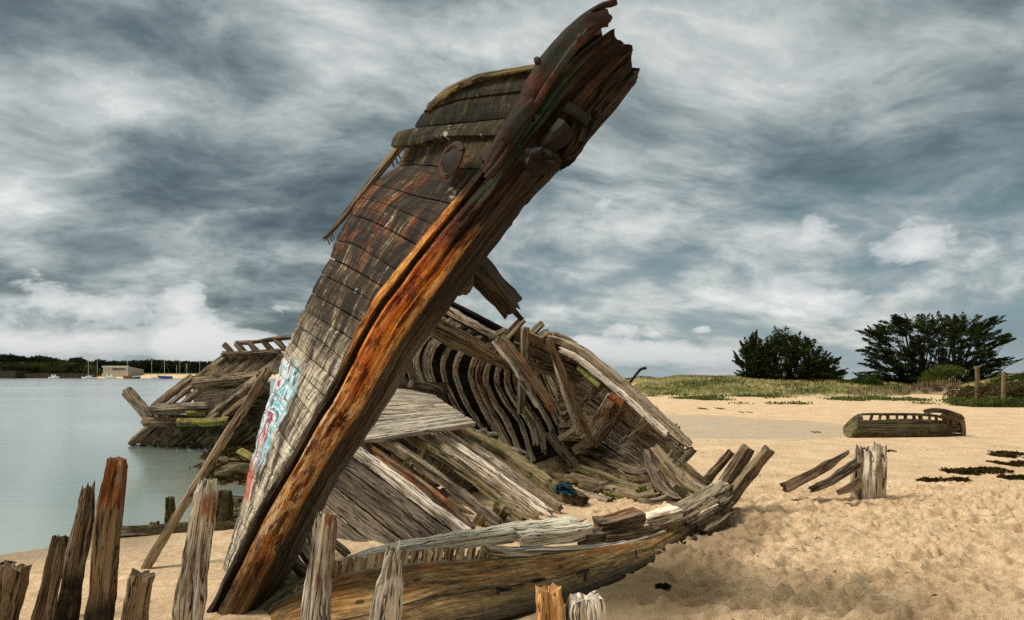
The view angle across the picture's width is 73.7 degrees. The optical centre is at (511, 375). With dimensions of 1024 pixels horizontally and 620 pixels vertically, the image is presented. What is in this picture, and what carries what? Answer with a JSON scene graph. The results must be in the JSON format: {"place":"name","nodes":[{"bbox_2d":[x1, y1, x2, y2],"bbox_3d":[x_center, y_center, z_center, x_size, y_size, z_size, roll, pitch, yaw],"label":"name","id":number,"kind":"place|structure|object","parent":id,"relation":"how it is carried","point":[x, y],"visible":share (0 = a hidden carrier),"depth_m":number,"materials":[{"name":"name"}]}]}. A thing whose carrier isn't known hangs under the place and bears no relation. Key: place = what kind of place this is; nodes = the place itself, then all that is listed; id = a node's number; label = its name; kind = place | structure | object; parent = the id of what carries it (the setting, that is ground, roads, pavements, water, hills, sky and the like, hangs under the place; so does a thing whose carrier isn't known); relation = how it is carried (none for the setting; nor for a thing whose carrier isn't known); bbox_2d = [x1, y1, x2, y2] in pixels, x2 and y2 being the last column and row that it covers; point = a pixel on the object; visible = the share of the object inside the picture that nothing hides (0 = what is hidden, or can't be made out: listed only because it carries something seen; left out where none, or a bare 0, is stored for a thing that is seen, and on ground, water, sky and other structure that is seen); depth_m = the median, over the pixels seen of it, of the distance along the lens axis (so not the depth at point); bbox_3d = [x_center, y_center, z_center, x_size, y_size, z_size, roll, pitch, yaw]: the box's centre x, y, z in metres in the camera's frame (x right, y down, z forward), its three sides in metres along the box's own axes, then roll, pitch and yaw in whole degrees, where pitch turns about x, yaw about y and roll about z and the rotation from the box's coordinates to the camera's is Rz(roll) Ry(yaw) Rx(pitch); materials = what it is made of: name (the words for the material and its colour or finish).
{"place":"outdoors","nodes":[
{"label":"outdoors","id":0,"kind":"place"},
{"bbox_2d":[149,521,159,524],"bbox_3d":[-4.294,1.862,8.204,0.156,0.229,0.161,0,0,-20],"label":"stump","id":1,"kind":"object","parent":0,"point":[154,523],"visible":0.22,"depth_m":8.18,"materials":[{"name":"brown wood"}]},
{"bbox_2d":[0,378,718,554],"bbox_3d":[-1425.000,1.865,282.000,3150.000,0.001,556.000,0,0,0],"label":"sea","id":2,"kind":"structure","parent":0,"point":[62,440],"depth_m":15.80,"materials":[{"name":"liquid"}]},
{"bbox_2d":[48,374,59,378],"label":"moored boat","id":3,"kind":"object","parent":2,"relation":"on","point":[53,376],"visible":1,"depth_m":469.35,"materials":[{"name":"white plastic"}]},
{"bbox_2d":[82,358,95,378],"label":"moored boat","id":4,"kind":"object","parent":2,"relation":"on","point":[88,377],"visible":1,"depth_m":469.40,"materials":[{"name":"white plastic"}]},
{"bbox_2d":[104,374,116,378],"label":"moored boat","id":5,"kind":"object","parent":2,"relation":"on","point":[109,376],"visible":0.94,"depth_m":467.23,"materials":[{"name":"white plastic"}]},
{"bbox_2d":[158,360,172,378],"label":"moored boat","id":6,"kind":"object","parent":2,"relation":"on","point":[165,377],"visible":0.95,"depth_m":459.30,"materials":[{"name":"blue"}]},
{"bbox_2d":[128,335,291,448],"bbox_3d":[-8.033,0.504,17.637,5.334,3.057,1.577,0,0,16],"label":"stern wreck","id":7,"kind":"object","parent":2,"relation":"in","point":[222,384],"visible":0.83,"depth_m":17.30,"materials":[{"name":"brown wood"}]},
{"bbox_2d":[122,387,154,418],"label":"broken timber","id":8,"kind":"object","parent":7,"relation":"attached to","point":[135,400],"visible":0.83,"depth_m":18.01,"materials":[{"name":"grey wood"}]},
{"bbox_2d":[0,372,1023,619],"bbox_3d":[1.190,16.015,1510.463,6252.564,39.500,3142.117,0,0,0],"label":"beach","id":9,"kind":"structure","parent":0,"point":[972,558],"depth_m":7.37,"materials":[{"name":"beige sand"}]},
{"bbox_2d":[0,561,32,619],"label":"stake","id":10,"kind":"object","parent":9,"relation":"on","point":[14,581],"visible":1,"depth_m":4.55,"materials":[{"name":"brown wood"}]},
{"bbox_2d":[0,371,96,377],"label":"quay wall","id":11,"kind":"structure","parent":9,"relation":"on","point":[14,374],"depth_m":506.00,"materials":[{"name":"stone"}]},
{"bbox_2d":[30,534,68,619],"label":"stake","id":12,"kind":"object","parent":9,"relation":"on","point":[46,603],"visible":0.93,"depth_m":4.96,"materials":[{"name":"brown wood"}]},
{"bbox_2d":[0,361,101,375],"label":"hedge","id":13,"kind":"object","parent":9,"relation":"on","point":[55,367],"visible":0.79,"depth_m":527.76,"materials":[{"name":"green plant"}]},
{"bbox_2d":[52,480,94,619],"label":"stake","id":14,"kind":"object","parent":9,"relation":"on","point":[68,605],"visible":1,"depth_m":4.72,"materials":[{"name":"brown wood"}]},
{"bbox_2d":[84,456,127,619],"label":"stake","id":15,"kind":"object","parent":9,"relation":"on","point":[104,561],"visible":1,"depth_m":4.65,"materials":[{"name":"brown wood"}]},
{"bbox_2d":[0,353,212,372],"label":"wood","id":16,"kind":"object","parent":9,"relation":"on","point":[151,366],"visible":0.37,"depth_m":568.16,"materials":[{"name":"green plant"}]},
{"bbox_2d":[102,366,143,376],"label":"warehouse","id":17,"kind":"structure","parent":9,"relation":"on","point":[119,371],"depth_m":525.00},
{"bbox_2d":[121,568,154,619],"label":"stake","id":18,"kind":"object","parent":9,"relation":"on","point":[136,603],"visible":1,"depth_m":4.67,"materials":[{"name":"brown wood"}]},
{"bbox_2d":[164,496,175,522],"bbox_3d":[-4.270,1.750,8.586,0.172,0.481,0.162,0,0,0],"label":"stump","id":19,"kind":"object","parent":9,"relation":"on","point":[170,507],"visible":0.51,"depth_m":8.55,"materials":[{"name":"brown wood"}]},
{"bbox_2d":[121,521,235,536],"bbox_3d":[-4.030,1.804,7.982,1.748,0.212,0.183,0,0,-3],"label":"broken timber","id":20,"kind":"object","parent":9,"relation":"on","point":[141,530],"visible":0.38,"depth_m":7.92,"materials":[{"name":"brown wood"}]},
{"bbox_2d":[172,477,217,619],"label":"stake","id":21,"kind":"object","parent":9,"relation":"on","point":[190,596],"visible":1,"depth_m":4.55,"materials":[{"name":"wood"}]},
{"bbox_2d":[141,367,272,568],"bbox_3d":[-2.932,0.863,6.610,1.168,1.917,0.116,0,0,-27],"label":"leaning spar","id":22,"kind":"object","parent":9,"relation":"on","point":[258,386],"visible":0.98,"depth_m":6.59,"materials":[{"name":"brown wood"}]},
{"bbox_2d":[189,443,255,485],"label":"weed bank","id":23,"kind":"structure","parent":9,"relation":"on","point":[229,450],"depth_m":13.90,"materials":[{"name":"green plant"}]},
{"bbox_2d":[236,448,252,461],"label":"broken timber","id":24,"kind":"object","parent":23,"relation":"on","point":[244,453],"visible":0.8,"depth_m":13.26,"materials":[{"name":"yellow wood"}]},
{"bbox_2d":[215,489,233,522],"bbox_3d":[-3.563,1.675,8.394,0.256,0.556,0.244,0,0,-7],"label":"stump","id":25,"kind":"object","parent":9,"relation":"on","point":[225,509],"visible":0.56,"depth_m":8.31,"materials":[{"name":"brown wood"}]},
{"bbox_2d":[214,462,249,478],"bbox_3d":[-4.912,1.766,12.356,0.957,0.407,0.730,0,0,0],"label":"rock","id":26,"kind":"object","parent":9,"relation":"on","point":[231,469],"visible":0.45,"depth_m":12.09,"materials":[{"name":"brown stone"}]},
{"bbox_2d":[233,505,240,518],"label":"broken timber","id":27,"kind":"object","parent":9,"relation":"on","point":[236,508],"visible":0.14,"depth_m":8.53,"materials":[{"name":"brown wood"}]},
{"bbox_2d":[232,495,242,505],"bbox_3d":[-3.856,1.780,9.348,0.659,0.304,0.497,0,0,0],"label":"rock","id":28,"kind":"object","parent":9,"relation":"on","point":[237,500],"visible":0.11,"depth_m":9.28,"materials":[{"name":"brown stone"}]},
{"bbox_2d":[300,510,336,619],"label":"stake","id":29,"kind":"object","parent":9,"relation":"on","point":[316,600],"visible":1,"depth_m":4.31,"materials":[{"name":"wood"}]},
{"bbox_2d":[369,540,403,619],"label":"stake","id":30,"kind":"object","parent":9,"relation":"on","point":[387,601],"visible":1,"depth_m":4.25,"materials":[{"name":"beige wood"}]},
{"bbox_2d":[322,447,470,543],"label":"planked slab","id":31,"kind":"structure","parent":9,"relation":"on","point":[394,505],"depth_m":7.71,"materials":[{"name":"grey wood"}]},
{"bbox_2d":[206,0,639,615],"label":"wrecked bow","id":32,"kind":"object","parent":9,"relation":"on","point":[484,160],"visible":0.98,"depth_m":5.02,"materials":[{"name":"wood"}]},
{"bbox_2d":[360,382,589,528],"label":"planks","id":33,"kind":"object","parent":9,"relation":"on","point":[519,481],"visible":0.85,"depth_m":9.05,"materials":[{"name":"brown wood"}]},
{"bbox_2d":[361,380,475,444],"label":"deck panel","id":34,"kind":"structure","parent":33,"relation":"on","point":[406,413],"depth_m":9.82,"materials":[{"name":"grey wood"}]},
{"bbox_2d":[554,481,577,496],"bbox_3d":[0.720,1.547,9.366,0.402,0.216,0.268,0,0,31],"label":"fishing net","id":35,"kind":"object","parent":33,"relation":"on","point":[566,489],"visible":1,"depth_m":9.30,"materials":[{"name":"blue fabric"}]},
{"bbox_2d":[413,428,550,491],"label":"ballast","id":36,"kind":"structure","parent":9,"relation":"on","point":[459,480],"depth_m":10.35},
{"bbox_2d":[258,480,734,619],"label":"fallen hull bottom","id":37,"kind":"object","parent":9,"relation":"on","point":[492,579],"visible":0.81,"depth_m":5.88,"materials":[{"name":"brown wood"}]},
{"bbox_2d":[535,583,564,619],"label":"stake","id":38,"kind":"object","parent":9,"relation":"on","point":[549,603],"visible":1,"depth_m":4.34,"materials":[{"name":"orange wood"}]},
{"bbox_2d":[401,302,710,504],"bbox_3d":[0.157,0.273,11.715,6.835,3.484,2.980,0,0,26],"label":"collapsed hull side","id":39,"kind":"object","parent":9,"relation":"on","point":[460,354],"visible":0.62,"depth_m":11.33,"materials":[{"name":"brown wood"}]},
{"bbox_2d":[492,339,538,407],"bbox_3d":[0.052,-0.043,10.662,0.767,1.094,0.131,0,0,14],"label":"broken timber","id":40,"kind":"object","parent":39,"relation":"on","point":[522,381],"visible":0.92,"depth_m":10.62,"materials":[{"name":"grey wood"}]},
{"bbox_2d":[517,326,529,413],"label":"broken timber","id":41,"kind":"object","parent":39,"relation":"on","point":[524,351],"visible":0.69,"depth_m":10.98,"materials":[{"name":"grey wood"}]},
{"bbox_2d":[495,334,557,414],"bbox_3d":[0.221,-0.020,10.510,0.985,1.255,0.181,0,0,13],"label":"broken timber","id":42,"kind":"object","parent":39,"relation":"on","point":[504,343],"visible":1,"depth_m":10.45,"materials":[{"name":"brown wood"}]},
{"bbox_2d":[544,428,577,467],"bbox_3d":[0.846,1.240,11.794,0.647,0.650,0.202,0,0,40],"label":"broken timber","id":43,"kind":"object","parent":39,"relation":"on","point":[565,454],"visible":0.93,"depth_m":11.77,"materials":[{"name":"brown wood"}]},
{"bbox_2d":[553,362,579,432],"bbox_3d":[0.859,0.244,11.009,0.548,1.357,0.079,0,0,-24],"label":"broken timber","id":44,"kind":"object","parent":39,"relation":"on","point":[570,412],"visible":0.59,"depth_m":11.01,"materials":[{"name":"brown wood"}]},
{"bbox_2d":[557,423,580,440],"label":"broken timber","id":45,"kind":"object","parent":39,"relation":"on","point":[566,434],"visible":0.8,"depth_m":11.59,"materials":[{"name":"brown wood"}]},
{"bbox_2d":[545,338,595,447],"bbox_3d":[0.930,0.282,10.809,0.923,1.757,0.140,0,0,-29],"label":"broken timber","id":46,"kind":"object","parent":39,"relation":"on","point":[566,383],"visible":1,"depth_m":10.76,"materials":[{"name":"brown wood"}]},
{"bbox_2d":[571,439,588,453],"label":"broken timber","id":47,"kind":"object","parent":39,"relation":"on","point":[581,446],"visible":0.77,"depth_m":11.46,"materials":[{"name":"brown wood"}]},
{"bbox_2d":[629,367,646,383],"bbox_3d":[1.903,0.026,10.522,0.340,0.336,0.105,0,0,18],"label":"bent iron rod","id":48,"kind":"object","parent":39,"relation":"attached to","point":[637,373],"visible":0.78,"depth_m":10.48,"materials":[{"name":"black metal"}]},
{"bbox_2d":[635,486,647,493],"bbox_3d":[1.863,1.641,9.751,0.249,0.151,0.236,0,0,0],"label":"sprig","id":49,"kind":"object","parent":39,"relation":"on","point":[641,489],"visible":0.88,"depth_m":9.73,"materials":[{"name":"green plant"}]},
{"bbox_2d":[535,456,580,478],"bbox_3d":[0.814,1.667,11.987,0.844,0.531,0.713,0,0,-34],"label":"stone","id":50,"kind":"object","parent":9,"relation":"on","point":[554,464],"visible":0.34,"depth_m":11.73,"materials":[{"name":"brown stone"}]},
{"bbox_2d":[565,590,605,619],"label":"stake","id":51,"kind":"object","parent":9,"relation":"on","point":[582,606],"visible":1,"depth_m":4.33,"materials":[{"name":"grey wood"}]},
{"bbox_2d":[584,479,613,492],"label":"broken timber","id":52,"kind":"object","parent":9,"relation":"on","point":[593,489],"visible":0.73,"depth_m":10.18,"materials":[{"name":"brown wood"}]},
{"bbox_2d":[604,491,615,498],"bbox_3d":[1.406,1.748,9.806,0.222,0.195,0.245,0,0,0],"label":"sprig","id":53,"kind":"object","parent":9,"relation":"on","point":[610,495],"visible":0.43,"depth_m":9.78,"materials":[{"name":"green plant"}]},
{"bbox_2d":[654,582,671,588],"bbox_3d":[1.268,1.761,5.739,0.154,0.054,0.121,0,0,0],"label":"seaweed","id":54,"kind":"object","parent":9,"relation":"on","point":[665,585],"visible":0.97,"depth_m":5.72,"materials":[{"name":"black plant"}]},
{"bbox_2d":[703,449,734,482],"bbox_3d":[2.732,1.480,9.577,0.770,0.934,0.133,0,0,13],"label":"bare rib","id":55,"kind":"object","parent":9,"relation":"on","point":[711,474],"visible":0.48,"depth_m":9.51,"materials":[{"name":"brown wood"}]},
{"bbox_2d":[718,444,753,484],"bbox_3d":[2.851,1.419,9.081,0.707,1.059,0.186,0,0,14],"label":"bare rib","id":56,"kind":"object","parent":9,"relation":"on","point":[740,460],"visible":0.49,"depth_m":8.98,"materials":[{"name":"brown wood"}]},
{"bbox_2d":[730,445,774,506],"bbox_3d":[2.979,1.413,8.894,0.835,1.048,0.176,0,0,18],"label":"bare rib","id":57,"kind":"object","parent":9,"relation":"on","point":[747,476],"visible":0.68,"depth_m":8.82,"materials":[{"name":"brown wood"}]},
{"bbox_2d":[780,450,849,492],"bbox_3d":[4.316,1.355,9.689,1.073,0.584,0.172,0,0,-10],"label":"broken timber","id":58,"kind":"object","parent":9,"relation":"on","point":[797,481],"visible":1,"depth_m":9.63,"materials":[{"name":"brown wood"}]},
{"bbox_2d":[807,458,861,492],"bbox_3d":[4.542,1.392,9.602,0.873,0.481,0.149,0,0,-13],"label":"broken timber","id":59,"kind":"object","parent":9,"relation":"on","point":[845,470],"visible":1,"depth_m":9.57,"materials":[{"name":"brown wood"}]},
{"bbox_2d":[659,435,1018,619],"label":"beach litter","id":60,"kind":"object","parent":9,"relation":"on","point":[847,516],"visible":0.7,"depth_m":8.49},
{"bbox_2d":[836,476,863,494],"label":"broken timber","id":61,"kind":"object","parent":9,"relation":"on","point":[854,484],"visible":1,"depth_m":9.28,"materials":[{"name":"brown wood"}]},
{"bbox_2d":[850,441,886,499],"bbox_3d":[5.185,1.431,9.962,0.454,0.968,0.475,0,0,0],"label":"post cluster","id":62,"kind":"object","parent":9,"relation":"on","point":[871,472],"visible":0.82,"depth_m":9.85,"materials":[{"name":"grey wood"}]},
{"bbox_2d":[843,408,965,437],"bbox_3d":[11.909,1.431,20.786,4.217,0.981,2.178,0,0,0],"label":"beached boat","id":63,"kind":"object","parent":9,"relation":"on","point":[950,423],"visible":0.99,"depth_m":19.96,"materials":[{"name":"brown wood"}]},
{"bbox_2d":[914,475,972,481],"bbox_3d":[7.277,1.758,11.487,0.936,0.216,0.522,0,0,0],"label":"seaweed","id":64,"kind":"object","parent":9,"relation":"on","point":[939,479],"visible":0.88,"depth_m":11.41,"materials":[{"name":"black plant"}]},
{"bbox_2d":[939,466,1013,475],"bbox_3d":[8.547,1.765,12.529,1.365,0.217,0.940,0,0,0],"label":"seaweed","id":65,"kind":"object","parent":9,"relation":"on","point":[978,471],"visible":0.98,"depth_m":12.44,"materials":[{"name":"plant"}]},
{"bbox_2d":[974,366,980,405],"bbox_3d":[25.823,0.677,37.977,0.362,2.492,0.228,0,0,0],"label":"fence post","id":66,"kind":"object","parent":9,"relation":"on","point":[977,382],"visible":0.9,"depth_m":37.92,"materials":[{"name":"brown wood"}]},
{"bbox_2d":[1001,372,1005,406],"bbox_3d":[27.352,0.806,37.998,0.179,2.091,0.186,0,0,0],"label":"fence post","id":67,"kind":"object","parent":9,"relation":"on","point":[1003,384],"visible":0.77,"depth_m":37.92,"materials":[{"name":"brown wood"}]},
{"bbox_2d":[986,460,1023,466],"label":"seaweed","id":68,"kind":"object","parent":9,"relation":"on","point":[1017,463],"visible":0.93,"depth_m":13.53,"materials":[{"name":"plant"}]},
{"bbox_2d":[987,450,1023,458],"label":"seaweed","id":69,"kind":"object","parent":9,"relation":"on","point":[1007,454],"visible":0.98,"depth_m":15.25,"materials":[{"name":"green plant"}]},
{"bbox_2d":[996,474,1023,479],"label":"seaweed","id":70,"kind":"object","parent":9,"relation":"on","point":[1015,477],"visible":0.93,"depth_m":11.71,"materials":[{"name":"black plant"}]},
{"bbox_2d":[0,0,1023,379],"label":"sky","id":71,"kind":"structure","parent":0,"point":[174,174],"materials":[{"name":"grey"}]},
{"bbox_2d":[624,371,1023,396],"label":"dunes","id":72,"kind":"structure","parent":0,"point":[755,390],"depth_m":57.51,"materials":[{"name":"green plant"}]},
{"bbox_2d":[732,329,771,379],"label":"cypress tree","id":73,"kind":"object","parent":72,"relation":"on","point":[750,353],"visible":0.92,"depth_m":64.42,"materials":[{"name":"green plant"}]},
{"bbox_2d":[636,392,943,404],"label":"green plants","id":74,"kind":"object","parent":72,"relation":"on","point":[842,398],"visible":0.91,"depth_m":47.65,"materials":[{"name":"green plant"}]},
{"bbox_2d":[757,325,848,381],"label":"cypress tree","id":75,"kind":"object","parent":72,"relation":"on","point":[791,354],"visible":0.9,"depth_m":62.75,"materials":[{"name":"green plant"}]},
{"bbox_2d":[826,377,860,384],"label":"bush","id":76,"kind":"object","parent":72,"relation":"on","point":[851,381],"visible":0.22,"depth_m":60.99,"materials":[{"name":"green plant"}]},
{"bbox_2d":[853,376,883,385],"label":"bush","id":77,"kind":"object","parent":72,"relation":"on","point":[874,380],"visible":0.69,"depth_m":62.20,"materials":[{"name":"green plant"}]},
{"bbox_2d":[849,377,960,394],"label":"paling fence","id":78,"kind":"object","parent":72,"relation":"on","point":[889,388],"visible":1,"depth_m":48.98,"materials":[{"name":"brown wood"}]},
{"bbox_2d":[851,311,1023,388],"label":"cypress tree","id":79,"kind":"object","parent":72,"relation":"on","point":[909,371],"visible":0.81,"depth_m":64.90,"materials":[{"name":"green plant"}]},
{"bbox_2d":[918,364,969,387],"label":"bush","id":80,"kind":"object","parent":72,"relation":"on","point":[953,370],"visible":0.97,"depth_m":60.10,"materials":[{"name":"green plant"}]},
{"bbox_2d":[940,381,1023,402],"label":"bush","id":81,"kind":"object","parent":72,"relation":"on","point":[1014,389],"visible":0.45,"depth_m":40.58,"materials":[{"name":"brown plant"}]},
{"bbox_2d":[942,396,1023,407],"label":"grass","id":82,"kind":"structure","parent":72,"relation":"on","point":[1009,401],"depth_m":37.68,"materials":[{"name":"green plant"}]},
{"bbox_2d":[987,373,1023,382],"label":"bush","id":83,"kind":"object","parent":72,"relation":"on","point":[1017,376],"visible":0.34,"depth_m":49.15,"materials":[{"name":"green plant"}]}
]}

